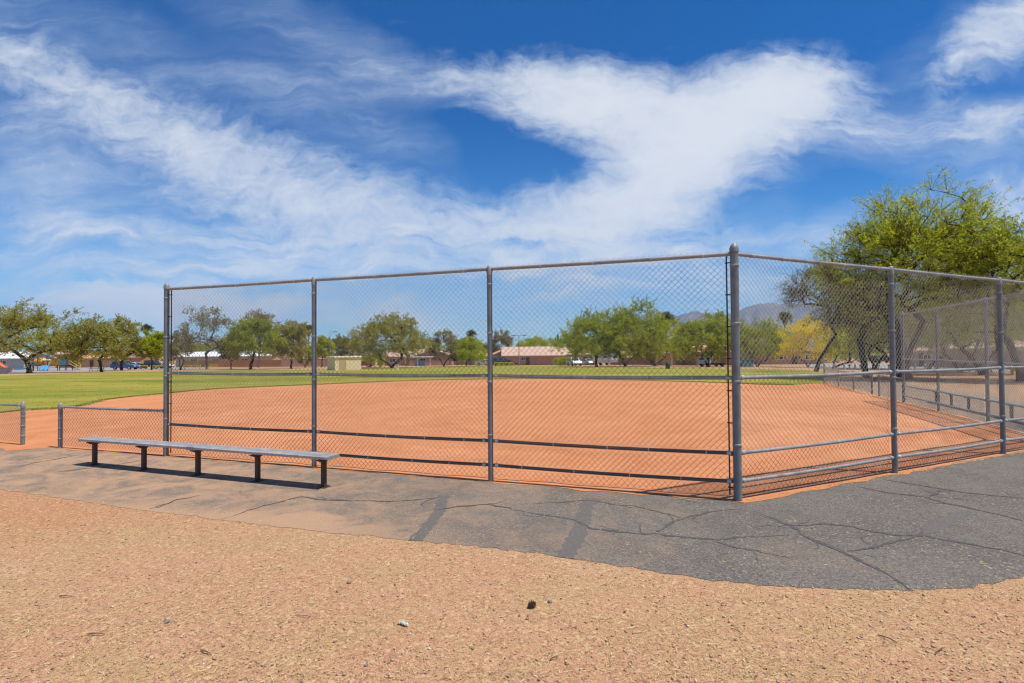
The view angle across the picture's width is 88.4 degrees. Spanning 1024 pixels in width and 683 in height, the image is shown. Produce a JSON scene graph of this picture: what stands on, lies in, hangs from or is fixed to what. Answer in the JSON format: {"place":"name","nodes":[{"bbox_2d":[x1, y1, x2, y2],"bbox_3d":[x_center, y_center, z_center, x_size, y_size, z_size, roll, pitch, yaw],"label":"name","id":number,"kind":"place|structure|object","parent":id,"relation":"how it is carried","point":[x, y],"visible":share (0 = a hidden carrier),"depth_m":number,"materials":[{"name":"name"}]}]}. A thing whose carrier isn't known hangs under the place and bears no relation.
{"place":"outdoors","nodes":[
{"label":"outdoors","id":0,"kind":"place"},
{"bbox_2d":[12,367,210,372],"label":"street","id":1,"kind":"structure","parent":0,"point":[55,370],"depth_m":107.21,"materials":[{"name":"grey asphalt"}]},
{"bbox_2d":[110,361,140,369],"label":"parked car","id":2,"kind":"object","parent":1,"relation":"on","point":[130,365],"visible":0.74,"depth_m":102.08,"materials":[{"name":"blue paint"}]},
{"bbox_2d":[138,360,163,368],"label":"parked pickup","id":3,"kind":"object","parent":1,"relation":"on","point":[148,362],"visible":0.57,"depth_m":111.05,"materials":[{"name":"blue paint"}]},
{"bbox_2d":[0,365,851,412],"bbox_3d":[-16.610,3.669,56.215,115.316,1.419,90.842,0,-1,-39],"label":"lawn","id":4,"kind":"structure","parent":0,"point":[19,386],"depth_m":42.02,"materials":[{"name":"green plant"}]},
{"bbox_2d":[345,308,435,367],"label":"mesquite tree","id":5,"kind":"object","parent":4,"relation":"on","point":[399,328],"visible":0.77,"depth_m":95.17,"materials":[{"name":"green plant"}]},
{"bbox_2d":[426,328,460,366],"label":"mesquite tree","id":6,"kind":"object","parent":4,"relation":"on","point":[431,351],"visible":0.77,"depth_m":111.20,"materials":[{"name":"green plant"}]},
{"bbox_2d":[493,358,513,365],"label":"parked car","id":7,"kind":"object","parent":4,"relation":"on","point":[497,360],"visible":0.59,"depth_m":116.88,"materials":[{"name":"black paint"}]},
{"bbox_2d":[549,305,644,366],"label":"mesquite tree","id":8,"kind":"object","parent":4,"relation":"on","point":[582,343],"visible":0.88,"depth_m":89.47,"materials":[{"name":"green plant"}]},
{"bbox_2d":[768,257,851,371],"bbox_3d":[29.970,-2.819,51.729,8.440,11.696,6.739,0,-1,0],"label":"mesquite tree","id":9,"kind":"object","parent":4,"relation":"on","point":[802,298],"visible":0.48,"depth_m":51.98,"materials":[{"name":"green plant"}]},
{"bbox_2d":[0,350,1023,682],"bbox_3d":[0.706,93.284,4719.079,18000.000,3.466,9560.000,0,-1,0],"label":"ground","id":10,"kind":"structure","parent":0,"point":[294,552],"depth_m":3.56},
{"bbox_2d":[0,367,12,373],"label":"utility box","id":11,"kind":"object","parent":10,"relation":"on","point":[5,370],"visible":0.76,"depth_m":71.60,"materials":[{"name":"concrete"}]},
{"bbox_2d":[0,401,25,444],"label":"fence","id":12,"kind":"object","parent":10,"relation":"on","point":[22,405],"visible":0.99,"depth_m":10.46,"materials":[{"name":"metal"}]},
{"bbox_2d":[14,359,36,370],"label":"curved slide","id":13,"kind":"object","parent":10,"relation":"on","point":[25,368],"visible":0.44,"depth_m":93.97,"materials":[{"name":"blue plastic"}]},
{"bbox_2d":[0,352,55,368],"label":"house","id":14,"kind":"structure","parent":10,"relation":"on","point":[15,363],"depth_m":123.96,"materials":[{"name":"white"}]},
{"bbox_2d":[0,296,97,372],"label":"mesquite tree","id":15,"kind":"object","parent":10,"relation":"on","point":[39,320],"visible":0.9,"depth_m":74.05,"materials":[{"name":"green plant"}]},
{"bbox_2d":[13,327,88,367],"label":"tree","id":16,"kind":"object","parent":10,"relation":"on","point":[39,340],"visible":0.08,"depth_m":147.93,"materials":[{"name":"green plant"}]},
{"bbox_2d":[33,351,80,370],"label":"playground","id":17,"kind":"object","parent":10,"relation":"on","point":[43,364],"visible":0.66,"depth_m":95.49,"materials":[{"name":"blue plastic"}]},
{"bbox_2d":[54,337,126,357],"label":"tree","id":18,"kind":"object","parent":10,"relation":"on","point":[87,344],"visible":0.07,"depth_m":157.27,"materials":[{"name":"green plant"}]},
{"bbox_2d":[58,351,127,367],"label":"house","id":19,"kind":"structure","parent":10,"relation":"on","point":[88,363],"depth_m":153.92,"materials":[{"name":"brown brick"}]},
{"bbox_2d":[62,313,132,371],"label":"mesquite tree","id":20,"kind":"object","parent":10,"relation":"on","point":[98,330],"visible":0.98,"depth_m":77.06,"materials":[{"name":"green plant"}]},
{"bbox_2d":[97,359,119,370],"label":"climbing frame","id":21,"kind":"object","parent":10,"relation":"on","point":[114,363],"visible":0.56,"depth_m":91.93,"materials":[{"name":"green paint"}]},
{"bbox_2d":[57,403,162,452],"bbox_3d":[-7.336,1.701,9.593,2.762,1.111,0.085,-1,-1,19],"label":"fence","id":22,"kind":"object","parent":10,"relation":"on","point":[61,406],"visible":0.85,"depth_m":9.68,"materials":[{"name":"metal"}]},
{"bbox_2d":[96,313,145,370],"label":"mesquite tree","id":23,"kind":"object","parent":10,"relation":"on","point":[129,328],"visible":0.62,"depth_m":91.64,"materials":[{"name":"green plant"}]},
{"bbox_2d":[124,351,158,363],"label":"house","id":24,"kind":"structure","parent":10,"relation":"on","point":[137,359],"depth_m":158.60,"materials":[{"name":"brick"}]},
{"bbox_2d":[139,324,153,334],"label":"palm tree","id":25,"kind":"object","parent":10,"relation":"on","point":[146,326],"visible":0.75,"depth_m":174.95,"materials":[{"name":"green plant"}]},
{"bbox_2d":[134,328,175,369],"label":"mesquite tree","id":26,"kind":"object","parent":10,"relation":"on","point":[153,343],"visible":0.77,"depth_m":94.75,"materials":[{"name":"green plant"}]},
{"bbox_2d":[134,339,195,363],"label":"tree","id":27,"kind":"object","parent":10,"relation":"on","point":[161,359],"visible":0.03,"depth_m":169.17,"materials":[{"name":"green plant"}]},
{"bbox_2d":[163,327,194,369],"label":"mesquite tree","id":28,"kind":"object","parent":10,"relation":"on","point":[183,342],"visible":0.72,"depth_m":91.43,"materials":[{"name":"green plant"}]},
{"bbox_2d":[163,340,204,361],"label":"tree","id":29,"kind":"object","parent":10,"relation":"on","point":[198,345],"visible":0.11,"depth_m":172.43,"materials":[{"name":"green plant"}]},
{"bbox_2d":[175,304,231,369],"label":"mesquite tree","id":30,"kind":"object","parent":10,"relation":"on","point":[210,329],"visible":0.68,"depth_m":94.56,"materials":[{"name":"green plant"}]},
{"bbox_2d":[192,340,220,351],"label":"tree","id":31,"kind":"object","parent":10,"relation":"on","point":[205,349],"visible":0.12,"depth_m":171.14,"materials":[{"name":"green plant"}]},
{"bbox_2d":[216,335,241,368],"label":"mesquite tree","id":32,"kind":"object","parent":10,"relation":"on","point":[225,355],"visible":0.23,"depth_m":97.26,"materials":[{"name":"green plant"}]},
{"bbox_2d":[174,351,283,366],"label":"house","id":33,"kind":"structure","parent":10,"relation":"on","point":[214,355],"depth_m":145.45,"materials":[{"name":"white"}]},
{"bbox_2d":[184,360,280,366],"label":"block wall","id":34,"kind":"structure","parent":10,"relation":"on","point":[194,363],"depth_m":133.90,"materials":[{"name":"brown brick"}]},
{"bbox_2d":[218,314,288,369],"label":"mesquite tree","id":35,"kind":"object","parent":10,"relation":"on","point":[241,337],"visible":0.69,"depth_m":90.25,"materials":[{"name":"green plant"}]},
{"bbox_2d":[237,308,282,366],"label":"mesquite tree","id":36,"kind":"object","parent":10,"relation":"on","point":[261,316],"visible":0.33,"depth_m":121.63,"materials":[{"name":"green plant"}]},
{"bbox_2d":[275,319,310,368],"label":"mesquite tree","id":37,"kind":"object","parent":10,"relation":"on","point":[295,330],"visible":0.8,"depth_m":96.95,"materials":[{"name":"green plant"}]},
{"bbox_2d":[281,359,326,366],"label":"block wall","id":38,"kind":"structure","parent":10,"relation":"on","point":[302,365],"depth_m":130.83,"materials":[{"name":"brown brick"}]},
{"bbox_2d":[295,345,317,367],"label":"mesquite tree","id":39,"kind":"object","parent":10,"relation":"on","point":[308,356],"visible":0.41,"depth_m":111.74,"materials":[{"name":"green plant"}]},
{"bbox_2d":[305,324,311,343],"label":"palm tree","id":40,"kind":"object","parent":10,"relation":"on","point":[309,326],"visible":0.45,"depth_m":174.59,"materials":[{"name":"green plant"}]},
{"bbox_2d":[311,334,335,366],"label":"mesquite tree","id":41,"kind":"object","parent":10,"relation":"on","point":[321,347],"visible":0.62,"depth_m":120.83,"materials":[{"name":"green plant"}]},
{"bbox_2d":[326,356,361,369],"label":"storage shed","id":42,"kind":"structure","parent":10,"relation":"on","point":[339,362],"depth_m":79.23,"materials":[{"name":"beige paint"}]},
{"bbox_2d":[339,359,345,369],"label":"door","id":43,"kind":"structure","parent":42,"relation":"in","point":[343,361],"depth_m":78.68,"materials":[{"name":"beige paint"}]},
{"bbox_2d":[333,333,362,355],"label":"mesquite tree","id":44,"kind":"object","parent":10,"relation":"on","point":[338,352],"visible":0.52,"depth_m":162.65,"materials":[{"name":"green plant"}]},
{"bbox_2d":[361,361,373,366],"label":"parked car","id":45,"kind":"object","parent":10,"relation":"on","point":[362,364],"visible":0.34,"depth_m":111.10,"materials":[{"name":"red paint"}]},
{"bbox_2d":[361,355,385,365],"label":"shrub","id":46,"kind":"object","parent":10,"relation":"on","point":[378,363],"visible":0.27,"depth_m":106.95,"materials":[{"name":"green plant"}]},
{"bbox_2d":[384,349,425,365],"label":"house","id":47,"kind":"structure","parent":10,"relation":"on","point":[394,360],"depth_m":137.92,"materials":[{"name":"brown brick"}]},
{"bbox_2d":[415,361,424,365],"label":"tarpaulin pile","id":48,"kind":"object","parent":10,"relation":"on","point":[422,362],"visible":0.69,"depth_m":128.86,"materials":[{"name":"blue plastic"}]},
{"bbox_2d":[409,361,448,365],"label":"block wall","id":49,"kind":"structure","parent":10,"relation":"on","point":[429,363],"depth_m":133.82,"materials":[{"name":"beige brick"}]},
{"bbox_2d":[413,351,453,364],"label":"house","id":50,"kind":"structure","parent":10,"relation":"on","point":[423,358],"depth_m":135.94,"materials":[{"name":"brown brick"}]},
{"bbox_2d":[454,356,471,364],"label":"house","id":51,"kind":"structure","parent":10,"relation":"on","point":[469,363],"depth_m":141.91,"materials":[{"name":"brown brick"}]},
{"bbox_2d":[446,336,486,365],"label":"mesquite tree","id":52,"kind":"object","parent":10,"relation":"on","point":[475,347],"visible":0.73,"depth_m":111.86,"materials":[{"name":"green plant"}]},
{"bbox_2d":[466,329,476,337],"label":"palm tree","id":53,"kind":"object","parent":10,"relation":"on","point":[471,333],"visible":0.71,"depth_m":189.61,"materials":[{"name":"green plant"}]},
{"bbox_2d":[477,343,497,352],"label":"mesquite tree","id":54,"kind":"object","parent":10,"relation":"on","point":[484,346],"visible":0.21,"depth_m":168.51,"materials":[{"name":"green plant"}]},
{"bbox_2d":[493,350,503,364],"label":"house","id":55,"kind":"structure","parent":10,"relation":"on","point":[496,353],"depth_m":131.85,"materials":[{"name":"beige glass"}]},
{"bbox_2d":[492,326,514,352],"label":"mesquite tree","id":56,"kind":"object","parent":10,"relation":"on","point":[502,339],"visible":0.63,"depth_m":166.95,"materials":[{"name":"green plant"}]},
{"bbox_2d":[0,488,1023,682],"bbox_3d":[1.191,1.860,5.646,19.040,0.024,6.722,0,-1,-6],"label":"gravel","id":57,"kind":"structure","parent":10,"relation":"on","point":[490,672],"depth_m":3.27,"materials":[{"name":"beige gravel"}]},
{"bbox_2d":[398,620,408,625],"bbox_3d":[-0.704,1.825,3.409,0.075,0.023,0.031,-1,-1,32],"label":"crumpled wrapper","id":58,"kind":"object","parent":57,"relation":"on","point":[403,623],"visible":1,"depth_m":3.40,"materials":[{"name":"paper"}]},
{"bbox_2d":[528,600,535,608],"bbox_3d":[0.139,1.814,3.630,0.060,0.063,0.061,-1,-1,28],"label":"seed cone","id":59,"kind":"object","parent":57,"relation":"on","point":[531,604],"visible":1,"depth_m":3.62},
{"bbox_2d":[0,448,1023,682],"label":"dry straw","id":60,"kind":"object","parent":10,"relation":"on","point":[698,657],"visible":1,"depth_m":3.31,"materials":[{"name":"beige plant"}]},
{"bbox_2d":[501,346,569,364],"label":"house","id":61,"kind":"structure","parent":10,"relation":"on","point":[511,356],"depth_m":126.95,"materials":[{"name":"brown brick"}]},
{"bbox_2d":[516,335,554,346],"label":"mesquite tree","id":62,"kind":"object","parent":10,"relation":"on","point":[532,341],"visible":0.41,"depth_m":175.66,"materials":[{"name":"green plant"}]},
{"bbox_2d":[552,356,569,365],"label":"hedge","id":63,"kind":"object","parent":10,"relation":"on","point":[560,360],"visible":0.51,"depth_m":111.73,"materials":[{"name":"green plant"}]},
{"bbox_2d":[549,332,586,353],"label":"mesquite tree","id":64,"kind":"object","parent":10,"relation":"on","point":[560,341],"visible":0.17,"depth_m":148.22,"materials":[{"name":"green plant"}]},
{"bbox_2d":[566,357,581,365],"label":"parked car","id":65,"kind":"object","parent":10,"relation":"on","point":[578,361],"visible":0.78,"depth_m":107.03,"materials":[{"name":"white paint"}]},
{"bbox_2d":[568,354,592,364],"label":"house","id":66,"kind":"structure","parent":10,"relation":"on","point":[580,357],"depth_m":124.42,"materials":[{"name":"brown brick"}]},
{"bbox_2d":[581,359,594,364],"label":"parked car","id":67,"kind":"object","parent":10,"relation":"on","point":[590,362],"visible":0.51,"depth_m":119.14,"materials":[{"name":"silver paint"}]},
{"bbox_2d":[163,243,1023,501],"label":"backstop fence","id":68,"kind":"object","parent":10,"relation":"on","point":[736,378],"visible":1,"depth_m":7.46,"materials":[{"name":"metal"}]},
{"bbox_2d":[592,352,618,364],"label":"camper trailer","id":69,"kind":"object","parent":10,"relation":"on","point":[608,359],"visible":0.48,"depth_m":110.42,"materials":[{"name":"white paint"}]},
{"bbox_2d":[590,296,672,366],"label":"mesquite tree","id":70,"kind":"object","parent":10,"relation":"on","point":[655,333],"visible":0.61,"depth_m":92.01,"materials":[{"name":"green plant"}]},
{"bbox_2d":[610,357,654,364],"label":"block wall","id":71,"kind":"structure","parent":10,"relation":"on","point":[638,362],"depth_m":116.33,"materials":[{"name":"brown brick"}]},
{"bbox_2d":[625,316,693,365],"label":"mesquite tree","id":72,"kind":"object","parent":10,"relation":"on","point":[669,324],"visible":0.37,"depth_m":96.54,"materials":[{"name":"green plant"}]},
{"bbox_2d":[657,311,676,351],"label":"palm tree","id":73,"kind":"object","parent":10,"relation":"on","point":[668,316],"visible":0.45,"depth_m":134.44,"materials":[{"name":"green plant"}]},
{"bbox_2d":[652,352,682,364],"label":"house","id":74,"kind":"structure","parent":10,"relation":"on","point":[675,362],"depth_m":107.94,"materials":[{"name":"brown brick"}]},
{"bbox_2d":[670,353,672,365],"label":"porch post","id":75,"kind":"object","parent":10,"relation":"on","point":[671,361],"visible":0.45,"depth_m":99.79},
{"bbox_2d":[668,309,752,366],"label":"mesquite tree","id":76,"kind":"object","parent":10,"relation":"on","point":[699,330],"visible":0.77,"depth_m":82.51,"materials":[{"name":"green plant"}]},
{"bbox_2d":[698,356,726,366],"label":"box truck","id":77,"kind":"object","parent":10,"relation":"on","point":[716,361],"visible":0.64,"depth_m":85.22,"materials":[{"name":"white paint"}]},
{"bbox_2d":[683,345,746,364],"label":"house","id":78,"kind":"structure","parent":10,"relation":"on","point":[686,362],"depth_m":101.13,"materials":[{"name":"brick"}]},
{"bbox_2d":[740,359,753,366],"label":"dumpster","id":79,"kind":"object","parent":10,"relation":"on","point":[747,362],"visible":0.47,"depth_m":77.36,"materials":[{"name":"metal"}]},
{"bbox_2d":[730,316,793,366],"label":"mesquite tree","id":80,"kind":"object","parent":10,"relation":"on","point":[774,346],"visible":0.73,"depth_m":80.76,"materials":[{"name":"green plant"}]},
{"bbox_2d":[749,332,808,348],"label":"tree","id":81,"kind":"object","parent":10,"relation":"on","point":[759,343],"visible":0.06,"depth_m":140.41,"materials":[{"name":"green plant"}]},
{"bbox_2d":[747,347,823,364],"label":"house","id":82,"kind":"structure","parent":10,"relation":"on","point":[791,359],"depth_m":105.94,"materials":[{"name":"brick"}]},
{"bbox_2d":[777,311,793,329],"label":"palm tree","id":83,"kind":"object","parent":10,"relation":"on","point":[784,316],"visible":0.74,"depth_m":139.68,"materials":[{"name":"green plant"}]},
{"bbox_2d":[772,313,854,366],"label":"palo verde tree","id":84,"kind":"object","parent":10,"relation":"on","point":[793,327],"visible":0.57,"depth_m":72.82,"materials":[{"name":"yellow plant"}]},
{"bbox_2d":[823,368,872,393],"bbox_3d":[15.662,1.890,24.810,0.095,1.196,8.785,-1,-1,20],"label":"fence","id":85,"kind":"object","parent":10,"relation":"on","point":[871,380],"visible":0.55,"depth_m":23.62,"materials":[{"name":"metal"}]},
{"bbox_2d":[824,335,874,362],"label":"tree","id":86,"kind":"object","parent":10,"relation":"on","point":[847,356],"visible":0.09,"depth_m":118.95,"materials":[{"name":"green plant"}]},
{"bbox_2d":[818,322,888,367],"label":"palo verde tree","id":87,"kind":"object","parent":10,"relation":"on","point":[840,350],"visible":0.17,"depth_m":66.09,"materials":[{"name":"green plant"}]},
{"bbox_2d":[798,246,914,376],"bbox_3d":[24.187,-2.106,37.381,7.326,9.306,6.850,-1,-1,35],"label":"mesquite tree","id":88,"kind":"object","parent":10,"relation":"on","point":[860,340],"visible":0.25,"depth_m":36.92,"materials":[{"name":"green plant"}]},
{"bbox_2d":[871,355,889,362],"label":"parked car","id":89,"kind":"object","parent":10,"relation":"on","point":[875,358],"visible":0.3,"depth_m":115.10,"materials":[{"name":"black paint"}]},
{"bbox_2d":[841,301,925,368],"bbox_3d":[41.974,-0.897,59.798,8.953,8.256,8.244,0,-1,-21],"label":"mesquite tree","id":90,"kind":"object","parent":10,"relation":"on","point":[871,348],"visible":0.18,"depth_m":59.63,"materials":[{"name":"green plant"}]},
{"bbox_2d":[877,374,901,400],"bbox_3d":[13.435,1.742,18.692,0.086,1.111,2.610,-1,-1,20],"label":"fence","id":91,"kind":"object","parent":10,"relation":"on","point":[879,383],"visible":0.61,"depth_m":19.09,"materials":[{"name":"metal"}]},
{"bbox_2d":[797,163,1023,378],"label":"mesquite tree","id":92,"kind":"object","parent":10,"relation":"on","point":[900,226],"visible":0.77,"depth_m":32.17,"materials":[{"name":"green plant"}]},
{"bbox_2d":[864,294,977,368],"bbox_3d":[45.546,-1.378,58.369,14.634,9.149,8.603,0,-1,0],"label":"mesquite tree","id":93,"kind":"object","parent":10,"relation":"on","point":[906,337],"visible":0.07,"depth_m":57.78,"materials":[{"name":"green plant"}]},
{"bbox_2d":[910,346,935,366],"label":"car","id":94,"kind":"object","parent":10,"relation":"on","point":[922,357],"visible":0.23,"depth_m":72.65,"materials":[{"name":"beige"}]},
{"bbox_2d":[919,353,923,366],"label":"door","id":95,"kind":"structure","parent":94,"relation":"in","point":[922,365],"depth_m":72.59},
{"bbox_2d":[898,302,1023,372],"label":"mesquite tree","id":96,"kind":"object","parent":10,"relation":"on","point":[960,337],"visible":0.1,"depth_m":45.88,"materials":[{"name":"green plant"}]},
{"bbox_2d":[905,264,1023,374],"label":"mesquite tree","id":97,"kind":"object","parent":10,"relation":"on","point":[967,330],"visible":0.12,"depth_m":39.90,"materials":[{"name":"green plant"}]},
{"bbox_2d":[908,215,1023,381],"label":"mesquite tree","id":98,"kind":"object","parent":10,"relation":"on","point":[999,244],"visible":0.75,"depth_m":29.30,"materials":[{"name":"green plant"}]},
{"bbox_2d":[933,338,1023,367],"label":"house","id":99,"kind":"structure","parent":10,"relation":"on","point":[963,356],"depth_m":63.48,"materials":[{"name":"brown"}]},
{"bbox_2d":[992,351,1023,366],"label":"block wall","id":100,"kind":"structure","parent":10,"relation":"on","point":[1006,355],"depth_m":56.93,"materials":[{"name":"brick"}]},
{"bbox_2d":[0,381,1023,590],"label":"path","id":101,"kind":"structure","parent":0,"point":[845,535],"depth_m":5.69,"materials":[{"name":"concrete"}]},
{"bbox_2d":[78,436,339,488],"bbox_3d":[-4.600,1.800,7.683,4.828,0.568,0.262,-1,-1,20],"label":"players bench","id":102,"kind":"object","parent":101,"relation":"on","point":[323,458],"visible":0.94,"depth_m":7.54,"materials":[{"name":"metal"}]},
{"bbox_2d":[930,389,1023,418],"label":"players bench","id":103,"kind":"object","parent":101,"relation":"on","point":[969,400],"visible":0.16,"depth_m":15.09,"materials":[{"name":"metal"}]},
{"bbox_2d":[0,379,1023,502],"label":"infield dirt","id":104,"kind":"structure","parent":0,"point":[41,428],"depth_m":11.87,"materials":[{"name":"soil"}]},
{"bbox_2d":[0,0,1023,353],"label":"sky","id":105,"kind":"structure","parent":0,"point":[146,145],"materials":[{"name":"blue"}]},
{"bbox_2d":[585,303,1021,350],"bbox_3d":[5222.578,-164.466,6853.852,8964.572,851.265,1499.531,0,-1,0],"label":"mountains","id":106,"kind":"structure","parent":0,"point":[692,315],"depth_m":7417.02,"materials":[{"name":"grey stone"}]},
{"bbox_2d":[808,364,1009,371],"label":"parking lane","id":107,"kind":"structure","parent":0,"point":[869,367],"depth_m":70.89,"materials":[{"name":"grey asphalt"}]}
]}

